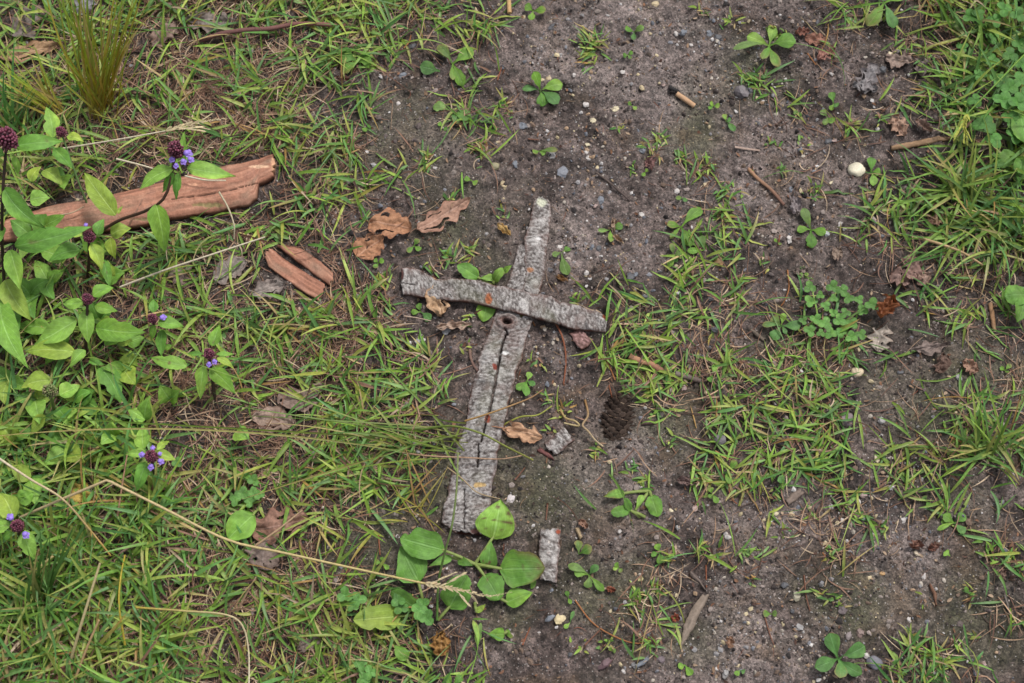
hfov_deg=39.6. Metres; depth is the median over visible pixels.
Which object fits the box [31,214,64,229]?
leafy shoot
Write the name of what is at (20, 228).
leafy shoot
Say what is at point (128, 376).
leafy shoot
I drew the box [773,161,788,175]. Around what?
grass tuft
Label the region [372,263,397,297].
grass tuft
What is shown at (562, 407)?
grass tuft
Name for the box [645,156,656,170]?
dead leaf
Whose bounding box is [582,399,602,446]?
dry stalk
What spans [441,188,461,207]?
grass tuft
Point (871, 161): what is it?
seedling
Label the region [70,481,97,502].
dead leaf
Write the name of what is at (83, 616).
dry stalk
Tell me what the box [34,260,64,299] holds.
leafy shoot
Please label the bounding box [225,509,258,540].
leaf
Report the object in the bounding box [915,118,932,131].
dead leaf
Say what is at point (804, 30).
dead leaf
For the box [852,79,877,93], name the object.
dead leaf
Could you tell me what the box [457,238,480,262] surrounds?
grass tuft
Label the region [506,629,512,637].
seedling
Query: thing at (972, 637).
grass tuft
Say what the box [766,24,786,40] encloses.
grass tuft
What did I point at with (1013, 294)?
broadleaf plant
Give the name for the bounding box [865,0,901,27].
rosette
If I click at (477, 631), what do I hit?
seedling
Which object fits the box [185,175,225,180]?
dry stalk
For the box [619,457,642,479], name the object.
grass tuft
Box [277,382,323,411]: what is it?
dead leaf
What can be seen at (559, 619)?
pebble
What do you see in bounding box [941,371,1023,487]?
grass clump
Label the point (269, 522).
dead leaf
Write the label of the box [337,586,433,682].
clover patch
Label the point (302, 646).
dead leaf
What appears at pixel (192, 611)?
dry stalk
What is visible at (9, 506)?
self heal
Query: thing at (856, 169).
pebble
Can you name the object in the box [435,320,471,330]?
dead leaf
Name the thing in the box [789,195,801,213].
dead leaf
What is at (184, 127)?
dry stalk
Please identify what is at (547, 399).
grass tuft
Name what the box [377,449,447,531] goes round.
grass clump
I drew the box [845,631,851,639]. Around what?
pebble
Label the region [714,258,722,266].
pebble
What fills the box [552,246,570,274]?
seedling
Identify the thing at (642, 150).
pebble
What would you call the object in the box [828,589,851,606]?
grass tuft
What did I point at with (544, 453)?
bark sliver
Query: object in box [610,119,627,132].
grass tuft
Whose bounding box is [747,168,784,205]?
twig
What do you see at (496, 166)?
pebble
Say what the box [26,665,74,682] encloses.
dead leaf
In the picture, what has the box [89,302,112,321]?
leafy shoot
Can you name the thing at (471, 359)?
twig
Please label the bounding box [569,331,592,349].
pebble
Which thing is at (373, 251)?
dead leaf
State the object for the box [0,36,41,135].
grass clump
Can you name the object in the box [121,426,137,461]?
leafy shoot
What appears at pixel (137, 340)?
leafy shoot
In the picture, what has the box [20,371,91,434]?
self heal
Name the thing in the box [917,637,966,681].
grass tuft
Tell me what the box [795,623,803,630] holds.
pebble
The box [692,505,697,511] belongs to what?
pebble
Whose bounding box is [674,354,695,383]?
grass tuft
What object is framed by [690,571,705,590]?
wood splinter
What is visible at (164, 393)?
leafy shoot
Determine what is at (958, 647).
grass tuft
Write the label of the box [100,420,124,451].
leafy shoot
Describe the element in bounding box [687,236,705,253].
seedling
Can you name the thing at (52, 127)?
self heal
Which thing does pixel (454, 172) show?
soil clods
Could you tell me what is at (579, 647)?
grass tuft
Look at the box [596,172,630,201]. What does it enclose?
twig
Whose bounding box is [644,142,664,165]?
grass tuft
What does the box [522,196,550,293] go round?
bark strip
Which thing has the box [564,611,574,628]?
seedling
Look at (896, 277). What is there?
dead leaf
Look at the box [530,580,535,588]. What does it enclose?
seedling
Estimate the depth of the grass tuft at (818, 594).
1.27 m
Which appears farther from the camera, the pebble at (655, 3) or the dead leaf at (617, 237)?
the pebble at (655, 3)
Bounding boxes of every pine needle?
[555,324,566,383]
[574,600,652,643]
[584,630,599,645]
[764,617,773,644]
[781,270,789,305]
[803,575,810,610]
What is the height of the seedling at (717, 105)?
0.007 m
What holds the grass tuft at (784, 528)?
on the ground at (904, 324)
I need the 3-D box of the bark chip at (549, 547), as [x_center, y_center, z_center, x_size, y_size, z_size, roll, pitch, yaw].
[0.034,0.193,1.281,0.020,0.010,0.049,0,72,0]
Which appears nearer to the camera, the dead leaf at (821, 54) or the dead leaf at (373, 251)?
the dead leaf at (373, 251)
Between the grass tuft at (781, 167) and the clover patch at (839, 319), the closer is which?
the clover patch at (839, 319)
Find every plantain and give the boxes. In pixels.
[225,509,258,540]
[353,499,544,672]
[457,262,511,321]
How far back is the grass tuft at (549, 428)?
1.32 m
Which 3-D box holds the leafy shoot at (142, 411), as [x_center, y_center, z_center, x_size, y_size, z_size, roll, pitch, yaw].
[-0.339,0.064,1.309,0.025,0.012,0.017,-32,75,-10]
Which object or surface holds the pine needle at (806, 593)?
on the ground at (904, 324)
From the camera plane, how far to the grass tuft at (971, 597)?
1.27 m
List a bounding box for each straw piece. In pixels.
[507,0,511,13]
[675,92,695,107]
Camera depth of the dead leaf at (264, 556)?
1.28 m
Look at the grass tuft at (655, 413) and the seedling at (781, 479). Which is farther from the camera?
the grass tuft at (655, 413)
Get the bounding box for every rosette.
[522,71,562,105]
[733,27,795,66]
[815,633,865,677]
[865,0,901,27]
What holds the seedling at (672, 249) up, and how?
on the ground at (904, 324)
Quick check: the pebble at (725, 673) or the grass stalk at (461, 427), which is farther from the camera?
the grass stalk at (461, 427)
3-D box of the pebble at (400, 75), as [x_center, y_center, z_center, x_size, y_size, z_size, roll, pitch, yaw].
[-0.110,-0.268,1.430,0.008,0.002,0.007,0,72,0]
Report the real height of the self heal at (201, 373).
0.060 m
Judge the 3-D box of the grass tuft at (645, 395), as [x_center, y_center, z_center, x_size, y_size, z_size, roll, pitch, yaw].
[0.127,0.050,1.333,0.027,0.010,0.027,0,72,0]
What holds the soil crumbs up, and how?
on the ground at (904, 324)
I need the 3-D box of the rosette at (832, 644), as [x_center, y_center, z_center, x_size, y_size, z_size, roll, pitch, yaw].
[0.289,0.277,1.249,0.042,0.014,0.037,17,73,5]
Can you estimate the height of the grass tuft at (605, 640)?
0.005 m
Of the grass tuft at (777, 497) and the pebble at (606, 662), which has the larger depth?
the grass tuft at (777, 497)
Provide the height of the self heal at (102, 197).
0.125 m
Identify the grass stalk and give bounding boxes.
[414,425,533,460]
[436,452,458,619]
[504,406,551,424]
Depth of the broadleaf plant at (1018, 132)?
1.39 m
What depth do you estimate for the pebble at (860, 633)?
1.26 m
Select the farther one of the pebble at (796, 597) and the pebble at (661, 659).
the pebble at (796, 597)
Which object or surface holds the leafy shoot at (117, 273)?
on the grass at (148, 522)
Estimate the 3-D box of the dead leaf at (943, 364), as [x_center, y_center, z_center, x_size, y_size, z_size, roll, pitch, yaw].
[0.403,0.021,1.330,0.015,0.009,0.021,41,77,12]
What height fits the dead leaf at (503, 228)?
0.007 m
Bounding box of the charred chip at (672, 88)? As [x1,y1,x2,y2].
[668,85,679,92]
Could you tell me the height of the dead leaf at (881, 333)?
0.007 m
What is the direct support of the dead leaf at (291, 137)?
on the ground at (904, 324)
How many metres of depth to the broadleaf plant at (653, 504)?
1.30 m
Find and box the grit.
[2,0,1023,682]
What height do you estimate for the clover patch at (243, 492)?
0.019 m
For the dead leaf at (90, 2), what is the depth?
1.46 m
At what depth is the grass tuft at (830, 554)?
1.28 m
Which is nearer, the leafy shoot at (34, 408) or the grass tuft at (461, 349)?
the leafy shoot at (34, 408)
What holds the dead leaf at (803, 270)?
on the ground at (904, 324)
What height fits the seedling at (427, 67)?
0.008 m
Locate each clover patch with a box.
[171,456,264,507]
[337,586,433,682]
[798,280,878,342]
[950,2,1023,147]
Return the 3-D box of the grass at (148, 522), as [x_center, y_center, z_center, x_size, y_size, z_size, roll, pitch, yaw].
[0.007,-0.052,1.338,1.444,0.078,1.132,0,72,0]
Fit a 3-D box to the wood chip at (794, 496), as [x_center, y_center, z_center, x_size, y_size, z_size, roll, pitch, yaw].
[0.258,0.142,1.301,0.021,0.004,0.008,-37,76,-11]
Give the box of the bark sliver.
[537,447,554,460]
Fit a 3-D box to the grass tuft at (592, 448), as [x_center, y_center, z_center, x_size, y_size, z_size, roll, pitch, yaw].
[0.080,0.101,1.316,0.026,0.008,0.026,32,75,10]
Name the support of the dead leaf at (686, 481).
on the ground at (904, 324)
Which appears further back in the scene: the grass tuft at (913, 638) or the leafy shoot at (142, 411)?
the leafy shoot at (142, 411)
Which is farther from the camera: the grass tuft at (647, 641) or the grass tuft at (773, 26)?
the grass tuft at (773, 26)
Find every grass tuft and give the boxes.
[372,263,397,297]
[408,139,434,174]
[421,262,439,277]
[436,238,464,268]
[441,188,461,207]
[445,89,498,139]
[457,8,511,52]
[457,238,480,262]
[458,336,471,353]
[461,306,482,329]
[464,135,494,167]
[481,88,513,117]
[482,200,509,225]
[487,118,498,134]
[504,102,513,118]
[526,350,547,371]
[537,388,554,405]
[541,422,556,433]
[555,399,576,412]
[568,292,585,304]
[569,23,612,62]
[569,637,597,654]
[574,38,600,73]
[584,439,616,461]
[596,631,613,649]
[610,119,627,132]
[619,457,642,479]
[623,580,657,612]
[624,153,637,176]
[631,471,655,489]
[634,380,661,407]
[634,627,663,657]
[636,137,650,149]
[639,577,671,607]
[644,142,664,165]
[648,410,660,418]
[650,128,670,149]
[655,538,688,568]
[658,427,677,452]
[665,375,686,400]
[673,145,693,167]
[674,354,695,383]
[678,151,718,181]
[688,0,710,15]
[688,457,717,486]
[688,527,710,565]
[702,535,731,575]
[709,202,738,226]
[713,178,748,208]
[719,8,744,28]
[730,61,767,98]
[730,544,759,571]
[742,68,783,95]
[744,570,760,586]
[754,247,769,273]
[761,134,782,151]
[764,476,780,500]
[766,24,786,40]
[770,522,791,538]
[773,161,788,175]
[797,135,811,153]
[807,168,830,197]
[807,186,817,200]
[810,579,841,605]
[818,542,843,566]
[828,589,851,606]
[836,112,863,139]
[847,506,880,525]
[863,104,890,126]
[864,519,889,539]
[882,651,914,673]
[897,622,941,669]
[912,51,934,68]
[915,591,931,609]
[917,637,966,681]
[940,633,966,654]
[958,582,976,608]
[966,630,981,641]
[972,540,998,574]
[1005,607,1023,636]
[1008,551,1023,573]
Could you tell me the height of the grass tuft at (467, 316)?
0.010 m
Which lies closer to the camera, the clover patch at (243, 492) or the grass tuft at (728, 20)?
the clover patch at (243, 492)
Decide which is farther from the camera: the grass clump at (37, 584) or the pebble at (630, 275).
the pebble at (630, 275)
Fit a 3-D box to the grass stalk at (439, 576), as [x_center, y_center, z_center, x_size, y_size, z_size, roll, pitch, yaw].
[-0.056,0.173,1.255,0.007,0.068,0.139,9,72,3]
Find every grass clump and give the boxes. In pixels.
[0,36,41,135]
[0,44,68,118]
[0,350,467,498]
[0,520,82,651]
[47,0,150,122]
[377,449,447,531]
[884,135,1023,221]
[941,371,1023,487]
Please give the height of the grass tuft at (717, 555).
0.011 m
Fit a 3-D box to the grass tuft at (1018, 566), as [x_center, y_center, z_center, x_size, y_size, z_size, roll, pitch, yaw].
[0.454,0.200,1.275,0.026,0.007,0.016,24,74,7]
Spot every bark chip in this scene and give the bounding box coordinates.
[539,528,560,582]
[544,427,574,454]
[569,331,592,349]
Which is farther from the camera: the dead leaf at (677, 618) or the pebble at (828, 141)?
the pebble at (828, 141)
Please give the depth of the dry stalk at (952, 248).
1.36 m
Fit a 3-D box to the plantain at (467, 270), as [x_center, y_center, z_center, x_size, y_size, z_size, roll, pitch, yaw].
[-0.026,-0.047,1.357,0.053,0.015,0.058,0,72,0]
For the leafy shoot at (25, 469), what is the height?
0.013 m
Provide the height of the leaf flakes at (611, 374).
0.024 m
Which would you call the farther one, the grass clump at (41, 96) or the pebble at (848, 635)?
the grass clump at (41, 96)
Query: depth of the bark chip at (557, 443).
1.32 m
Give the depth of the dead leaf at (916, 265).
1.36 m
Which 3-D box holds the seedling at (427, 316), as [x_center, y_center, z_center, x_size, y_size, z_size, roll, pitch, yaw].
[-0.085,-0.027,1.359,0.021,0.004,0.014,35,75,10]
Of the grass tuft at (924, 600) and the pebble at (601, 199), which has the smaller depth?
the grass tuft at (924, 600)
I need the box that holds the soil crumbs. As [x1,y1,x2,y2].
[0,0,1023,682]
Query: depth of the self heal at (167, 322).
1.32 m
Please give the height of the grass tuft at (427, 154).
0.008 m
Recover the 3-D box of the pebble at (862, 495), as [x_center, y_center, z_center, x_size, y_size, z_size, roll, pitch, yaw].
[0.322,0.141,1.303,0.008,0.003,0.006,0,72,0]
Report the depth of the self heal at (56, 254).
1.34 m
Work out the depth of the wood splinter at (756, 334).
1.35 m
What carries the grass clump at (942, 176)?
on the ground at (904, 324)
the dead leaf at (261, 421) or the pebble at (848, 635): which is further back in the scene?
the dead leaf at (261, 421)
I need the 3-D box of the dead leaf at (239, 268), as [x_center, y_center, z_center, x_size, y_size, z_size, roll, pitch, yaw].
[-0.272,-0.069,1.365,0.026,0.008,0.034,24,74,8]
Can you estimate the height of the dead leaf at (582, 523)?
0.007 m
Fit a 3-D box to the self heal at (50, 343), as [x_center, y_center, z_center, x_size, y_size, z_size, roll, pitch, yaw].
[-0.398,-0.014,1.314,0.128,0.066,0.088,26,74,8]
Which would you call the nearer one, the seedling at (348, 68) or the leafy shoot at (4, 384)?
the leafy shoot at (4, 384)
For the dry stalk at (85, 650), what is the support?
on the grass at (148, 522)
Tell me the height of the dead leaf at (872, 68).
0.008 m
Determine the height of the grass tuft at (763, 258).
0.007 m
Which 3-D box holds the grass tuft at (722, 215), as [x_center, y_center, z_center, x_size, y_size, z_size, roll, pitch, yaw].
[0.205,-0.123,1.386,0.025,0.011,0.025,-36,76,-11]
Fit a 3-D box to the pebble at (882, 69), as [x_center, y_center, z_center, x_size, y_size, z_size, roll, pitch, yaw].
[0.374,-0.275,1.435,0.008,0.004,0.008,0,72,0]
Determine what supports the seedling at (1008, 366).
on the ground at (904, 324)
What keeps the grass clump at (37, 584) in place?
on the ground at (904, 324)
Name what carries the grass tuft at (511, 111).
on the ground at (904, 324)
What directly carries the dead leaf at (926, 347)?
on the ground at (904, 324)
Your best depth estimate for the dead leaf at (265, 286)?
1.36 m
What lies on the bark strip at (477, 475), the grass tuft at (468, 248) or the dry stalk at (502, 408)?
the dry stalk at (502, 408)
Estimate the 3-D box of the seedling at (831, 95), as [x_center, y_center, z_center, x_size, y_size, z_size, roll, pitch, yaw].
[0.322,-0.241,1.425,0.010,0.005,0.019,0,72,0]
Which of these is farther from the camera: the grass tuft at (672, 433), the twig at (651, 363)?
the twig at (651, 363)
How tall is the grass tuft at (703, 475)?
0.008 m
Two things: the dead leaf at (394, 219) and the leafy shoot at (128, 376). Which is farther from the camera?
the dead leaf at (394, 219)
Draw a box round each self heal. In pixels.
[0,126,92,367]
[0,489,35,558]
[20,284,144,403]
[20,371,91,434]
[27,107,87,205]
[40,219,130,285]
[74,131,235,252]
[126,425,175,490]
[147,299,183,372]
[151,326,234,400]
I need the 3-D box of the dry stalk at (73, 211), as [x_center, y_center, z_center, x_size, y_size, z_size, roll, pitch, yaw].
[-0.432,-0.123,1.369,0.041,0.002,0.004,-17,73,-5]
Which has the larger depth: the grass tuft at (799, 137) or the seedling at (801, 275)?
the grass tuft at (799, 137)
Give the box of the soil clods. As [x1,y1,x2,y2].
[0,0,1023,682]
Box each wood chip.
[575,527,582,539]
[641,419,655,425]
[785,489,804,505]
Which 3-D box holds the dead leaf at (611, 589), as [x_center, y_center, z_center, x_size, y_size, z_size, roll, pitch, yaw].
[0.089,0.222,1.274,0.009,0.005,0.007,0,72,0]
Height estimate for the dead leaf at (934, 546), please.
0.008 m
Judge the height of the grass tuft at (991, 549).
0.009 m
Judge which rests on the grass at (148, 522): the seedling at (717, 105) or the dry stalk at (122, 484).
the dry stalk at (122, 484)
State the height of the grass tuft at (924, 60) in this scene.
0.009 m
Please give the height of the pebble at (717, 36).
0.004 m
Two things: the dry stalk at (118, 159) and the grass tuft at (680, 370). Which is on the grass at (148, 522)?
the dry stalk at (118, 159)
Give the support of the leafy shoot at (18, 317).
on the grass at (148, 522)
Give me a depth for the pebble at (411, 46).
1.44 m
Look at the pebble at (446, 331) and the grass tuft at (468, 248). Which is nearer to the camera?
the pebble at (446, 331)
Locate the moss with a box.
[51,0,1016,681]
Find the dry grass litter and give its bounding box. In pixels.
[0,0,1023,682]
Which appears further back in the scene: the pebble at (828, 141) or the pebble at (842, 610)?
the pebble at (828, 141)
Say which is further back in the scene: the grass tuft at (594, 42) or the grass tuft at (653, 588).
the grass tuft at (594, 42)
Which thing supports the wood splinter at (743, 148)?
on the ground at (904, 324)
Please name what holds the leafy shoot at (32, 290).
on the ground at (904, 324)
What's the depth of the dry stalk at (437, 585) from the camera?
1.24 m
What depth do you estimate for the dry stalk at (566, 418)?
1.32 m
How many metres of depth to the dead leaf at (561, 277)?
1.36 m
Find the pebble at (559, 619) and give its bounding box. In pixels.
[554,614,565,623]
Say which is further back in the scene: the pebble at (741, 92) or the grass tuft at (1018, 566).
the pebble at (741, 92)
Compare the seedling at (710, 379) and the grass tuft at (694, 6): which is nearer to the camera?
the seedling at (710, 379)
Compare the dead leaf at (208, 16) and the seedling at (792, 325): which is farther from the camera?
the dead leaf at (208, 16)
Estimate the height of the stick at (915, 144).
0.008 m
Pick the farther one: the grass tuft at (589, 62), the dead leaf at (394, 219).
the grass tuft at (589, 62)
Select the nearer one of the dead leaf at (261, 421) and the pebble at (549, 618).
the pebble at (549, 618)
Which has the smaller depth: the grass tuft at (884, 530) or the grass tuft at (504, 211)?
the grass tuft at (884, 530)
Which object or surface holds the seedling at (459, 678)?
on the ground at (904, 324)
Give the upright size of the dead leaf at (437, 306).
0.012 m
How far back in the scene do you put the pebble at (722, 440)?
1.32 m
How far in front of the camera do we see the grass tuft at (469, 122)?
1.42 m
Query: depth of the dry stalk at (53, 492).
1.25 m
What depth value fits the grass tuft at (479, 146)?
1.41 m
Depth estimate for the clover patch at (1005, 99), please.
1.40 m
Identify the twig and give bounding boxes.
[199,21,344,42]
[467,342,478,371]
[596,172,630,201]
[628,353,667,372]
[675,371,701,382]
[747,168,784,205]
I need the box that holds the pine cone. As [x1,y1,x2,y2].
[599,392,635,440]
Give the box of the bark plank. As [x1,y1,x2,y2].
[0,153,275,244]
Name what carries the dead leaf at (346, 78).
on the ground at (904, 324)
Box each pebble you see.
[398,72,406,77]
[409,43,416,48]
[442,328,450,334]
[492,163,499,169]
[506,494,514,502]
[519,122,527,128]
[545,615,554,621]
[548,152,555,157]
[554,614,565,623]
[557,166,567,178]
[598,196,603,204]
[598,657,611,669]
[611,106,618,111]
[627,272,634,279]
[635,656,648,667]
[639,148,645,153]
[651,1,658,6]
[657,656,664,663]
[679,29,686,35]
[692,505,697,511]
[703,176,711,182]
[711,327,717,332]
[714,34,721,40]
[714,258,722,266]
[714,434,725,445]
[722,670,728,678]
[734,85,749,99]
[781,582,788,587]
[787,235,791,243]
[793,592,800,601]
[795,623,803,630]
[824,138,831,144]
[838,606,847,613]
[841,413,853,426]
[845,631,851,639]
[848,162,865,176]
[851,367,863,377]
[857,628,864,637]
[860,492,867,498]
[866,655,882,669]
[878,417,885,423]
[879,66,885,72]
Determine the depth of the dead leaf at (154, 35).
1.45 m
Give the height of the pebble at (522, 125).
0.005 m
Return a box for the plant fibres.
[0,0,1023,682]
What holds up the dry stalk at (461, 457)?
on the bark strip at (477, 475)
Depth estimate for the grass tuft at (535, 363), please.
1.34 m
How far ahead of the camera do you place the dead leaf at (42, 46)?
1.44 m
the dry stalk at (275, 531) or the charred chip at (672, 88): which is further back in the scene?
the charred chip at (672, 88)
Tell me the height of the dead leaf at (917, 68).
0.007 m
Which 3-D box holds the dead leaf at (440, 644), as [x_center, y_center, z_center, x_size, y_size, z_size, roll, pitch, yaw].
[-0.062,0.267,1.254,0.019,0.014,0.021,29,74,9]
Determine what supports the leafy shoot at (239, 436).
on the ground at (904, 324)
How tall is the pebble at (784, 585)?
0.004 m
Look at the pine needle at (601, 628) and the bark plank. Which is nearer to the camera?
the pine needle at (601, 628)
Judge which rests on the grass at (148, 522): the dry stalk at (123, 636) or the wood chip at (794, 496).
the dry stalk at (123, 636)
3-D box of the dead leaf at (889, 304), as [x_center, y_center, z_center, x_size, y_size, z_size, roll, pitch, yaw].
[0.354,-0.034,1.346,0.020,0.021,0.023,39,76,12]
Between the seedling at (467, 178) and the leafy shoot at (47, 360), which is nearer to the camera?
the leafy shoot at (47, 360)
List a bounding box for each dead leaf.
[0,40,58,63]
[6,5,45,39]
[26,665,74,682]
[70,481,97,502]
[74,0,96,14]
[114,658,147,682]
[146,21,178,46]
[168,261,193,287]
[185,10,229,32]
[212,254,247,284]
[244,540,278,569]
[252,277,284,298]
[252,405,293,432]
[252,505,309,544]
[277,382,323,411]
[286,133,295,143]
[297,636,321,652]
[336,75,350,81]
[352,233,384,259]
[360,207,411,238]
[416,197,470,232]
[425,285,449,316]
[429,630,450,655]
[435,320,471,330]
[492,420,542,442]
[497,223,510,235]
[556,274,567,280]
[578,519,587,528]
[606,586,615,592]
[611,217,616,232]
[613,234,621,241]
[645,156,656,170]
[670,613,679,621]
[676,475,696,485]
[725,636,734,647]
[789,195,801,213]
[793,266,807,276]
[795,26,809,35]
[804,32,826,45]
[817,44,835,59]
[831,245,842,260]
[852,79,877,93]
[855,62,879,90]
[867,325,892,351]
[875,294,899,318]
[886,49,911,68]
[888,114,908,135]
[888,267,909,285]
[898,255,922,279]
[909,540,923,549]
[913,56,933,77]
[914,340,948,355]
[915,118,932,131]
[916,270,931,285]
[917,192,946,205]
[927,210,944,225]
[927,541,939,551]
[931,352,951,373]
[962,358,978,374]
[997,569,1005,579]
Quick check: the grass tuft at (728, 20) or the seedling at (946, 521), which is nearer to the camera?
the seedling at (946, 521)
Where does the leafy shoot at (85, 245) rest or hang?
on the ground at (904, 324)
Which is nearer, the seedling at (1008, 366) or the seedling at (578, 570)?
the seedling at (578, 570)
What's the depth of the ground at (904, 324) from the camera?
1.35 m
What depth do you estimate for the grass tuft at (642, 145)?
1.41 m
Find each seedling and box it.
[338,47,371,72]
[373,258,383,267]
[376,557,388,569]
[406,238,421,252]
[411,303,431,321]
[420,61,439,74]
[433,101,470,123]
[436,44,473,85]
[444,674,462,682]
[464,176,477,185]
[472,620,481,649]
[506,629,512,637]
[516,372,534,395]
[525,3,545,19]
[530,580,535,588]
[532,147,557,155]
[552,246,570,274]
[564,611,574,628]
[565,591,571,603]
[568,563,603,590]
[574,540,591,553]
[598,222,622,241]
[613,562,622,572]
[623,51,632,58]
[625,25,643,39]
[651,544,665,563]
[667,206,702,245]
[667,243,680,266]
[676,196,687,201]
[678,663,693,675]
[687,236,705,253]
[707,365,717,382]
[708,101,719,108]
[708,487,718,502]
[721,460,737,483]
[722,114,735,130]
[734,669,744,675]
[762,313,800,339]
[763,610,776,616]
[778,475,784,489]
[797,208,825,247]
[799,266,808,277]
[820,109,834,124]
[828,92,838,109]
[867,157,880,185]
[937,512,965,533]
[943,550,949,555]
[1000,363,1011,372]
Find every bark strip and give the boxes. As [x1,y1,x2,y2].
[401,267,606,332]
[441,244,533,535]
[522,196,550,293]
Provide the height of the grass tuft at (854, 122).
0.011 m
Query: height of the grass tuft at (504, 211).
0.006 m
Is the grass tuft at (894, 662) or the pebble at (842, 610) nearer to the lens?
the grass tuft at (894, 662)
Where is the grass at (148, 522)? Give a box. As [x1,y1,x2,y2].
[0,0,1023,682]
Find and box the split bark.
[265,245,333,301]
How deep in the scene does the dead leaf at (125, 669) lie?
1.25 m
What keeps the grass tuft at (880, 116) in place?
on the ground at (904, 324)
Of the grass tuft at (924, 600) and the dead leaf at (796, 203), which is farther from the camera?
the dead leaf at (796, 203)
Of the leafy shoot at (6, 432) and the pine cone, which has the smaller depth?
the leafy shoot at (6, 432)
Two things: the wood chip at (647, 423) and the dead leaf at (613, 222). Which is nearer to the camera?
the wood chip at (647, 423)
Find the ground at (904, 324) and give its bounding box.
[0,0,1023,682]
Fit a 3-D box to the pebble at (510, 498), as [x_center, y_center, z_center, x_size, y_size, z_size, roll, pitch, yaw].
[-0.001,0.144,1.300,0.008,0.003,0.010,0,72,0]
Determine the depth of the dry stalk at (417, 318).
1.35 m
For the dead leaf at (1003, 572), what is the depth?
1.27 m
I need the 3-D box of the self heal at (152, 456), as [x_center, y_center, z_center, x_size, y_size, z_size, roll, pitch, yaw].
[-0.328,0.103,1.283,0.045,0.072,0.054,-27,74,-8]
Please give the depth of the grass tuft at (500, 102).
1.42 m
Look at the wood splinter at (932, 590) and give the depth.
1.27 m
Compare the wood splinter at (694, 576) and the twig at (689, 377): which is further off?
the twig at (689, 377)
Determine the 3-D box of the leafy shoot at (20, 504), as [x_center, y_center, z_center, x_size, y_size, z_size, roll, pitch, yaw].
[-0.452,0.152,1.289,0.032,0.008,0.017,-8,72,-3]
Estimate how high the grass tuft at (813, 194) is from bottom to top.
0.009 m
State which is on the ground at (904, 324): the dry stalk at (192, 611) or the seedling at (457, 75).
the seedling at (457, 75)
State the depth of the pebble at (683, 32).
1.45 m
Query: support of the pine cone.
on the ground at (904, 324)
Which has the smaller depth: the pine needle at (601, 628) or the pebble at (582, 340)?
the pine needle at (601, 628)
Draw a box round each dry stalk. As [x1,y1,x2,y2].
[0,458,111,555]
[19,479,510,606]
[61,206,83,214]
[63,113,229,148]
[68,563,100,665]
[73,619,99,682]
[116,158,152,168]
[117,452,127,515]
[118,555,125,644]
[119,236,264,287]
[136,606,249,682]
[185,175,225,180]
[218,191,234,238]
[255,510,302,545]
[402,452,524,459]
[404,315,430,320]
[447,467,499,498]
[465,389,542,421]
[559,405,579,426]
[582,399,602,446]
[917,237,982,265]
[953,54,1023,144]
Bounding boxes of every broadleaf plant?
[603,489,662,518]
[995,115,1023,173]
[1004,285,1023,321]
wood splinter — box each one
[681,594,709,644]
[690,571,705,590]
[735,146,759,150]
[749,328,766,341]
[928,583,936,606]
[1003,594,1008,612]
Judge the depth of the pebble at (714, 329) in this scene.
1.35 m
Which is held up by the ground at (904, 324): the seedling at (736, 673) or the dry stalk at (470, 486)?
the seedling at (736, 673)
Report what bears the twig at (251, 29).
on the ground at (904, 324)
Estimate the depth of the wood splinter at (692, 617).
1.27 m
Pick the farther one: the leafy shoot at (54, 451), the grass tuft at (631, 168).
the grass tuft at (631, 168)
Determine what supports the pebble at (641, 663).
on the ground at (904, 324)
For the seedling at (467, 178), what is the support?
on the ground at (904, 324)
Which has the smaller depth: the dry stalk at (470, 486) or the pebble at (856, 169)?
the dry stalk at (470, 486)
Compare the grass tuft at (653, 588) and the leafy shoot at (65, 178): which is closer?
the grass tuft at (653, 588)
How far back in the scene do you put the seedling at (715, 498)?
1.30 m
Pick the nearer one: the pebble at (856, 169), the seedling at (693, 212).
the seedling at (693, 212)
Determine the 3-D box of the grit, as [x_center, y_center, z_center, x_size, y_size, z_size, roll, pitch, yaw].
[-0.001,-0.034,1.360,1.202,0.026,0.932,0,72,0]
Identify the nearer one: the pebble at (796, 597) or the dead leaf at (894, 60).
the pebble at (796, 597)
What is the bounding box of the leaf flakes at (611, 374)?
[1,0,1022,682]
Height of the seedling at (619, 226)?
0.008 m
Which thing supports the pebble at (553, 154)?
on the ground at (904, 324)
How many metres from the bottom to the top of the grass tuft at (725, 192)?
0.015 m
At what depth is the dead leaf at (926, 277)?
1.36 m
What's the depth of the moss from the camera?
1.30 m
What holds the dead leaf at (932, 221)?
on the ground at (904, 324)
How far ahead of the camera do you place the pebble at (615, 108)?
1.42 m
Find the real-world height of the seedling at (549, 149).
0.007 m
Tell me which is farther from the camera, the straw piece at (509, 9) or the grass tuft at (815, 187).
the straw piece at (509, 9)
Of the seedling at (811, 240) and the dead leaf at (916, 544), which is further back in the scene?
the seedling at (811, 240)
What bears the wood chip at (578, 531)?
on the ground at (904, 324)
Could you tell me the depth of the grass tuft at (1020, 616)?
1.27 m
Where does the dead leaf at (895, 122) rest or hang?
on the ground at (904, 324)
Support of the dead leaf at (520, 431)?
on the ground at (904, 324)
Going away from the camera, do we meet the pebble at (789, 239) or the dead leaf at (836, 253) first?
the dead leaf at (836, 253)
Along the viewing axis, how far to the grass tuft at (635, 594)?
1.27 m
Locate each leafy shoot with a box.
[0,366,28,403]
[0,425,30,443]
[0,500,27,517]
[10,219,31,258]
[11,465,48,503]
[13,300,32,329]
[16,390,49,423]
[21,278,48,318]
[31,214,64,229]
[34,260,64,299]
[45,335,69,364]
[45,430,84,464]
[57,167,71,188]
[65,387,99,414]
[80,235,106,252]
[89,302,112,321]
[99,260,124,284]
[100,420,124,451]
[103,350,137,384]
[117,335,144,347]
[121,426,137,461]
[128,395,151,421]
[158,385,179,405]
[232,426,249,440]

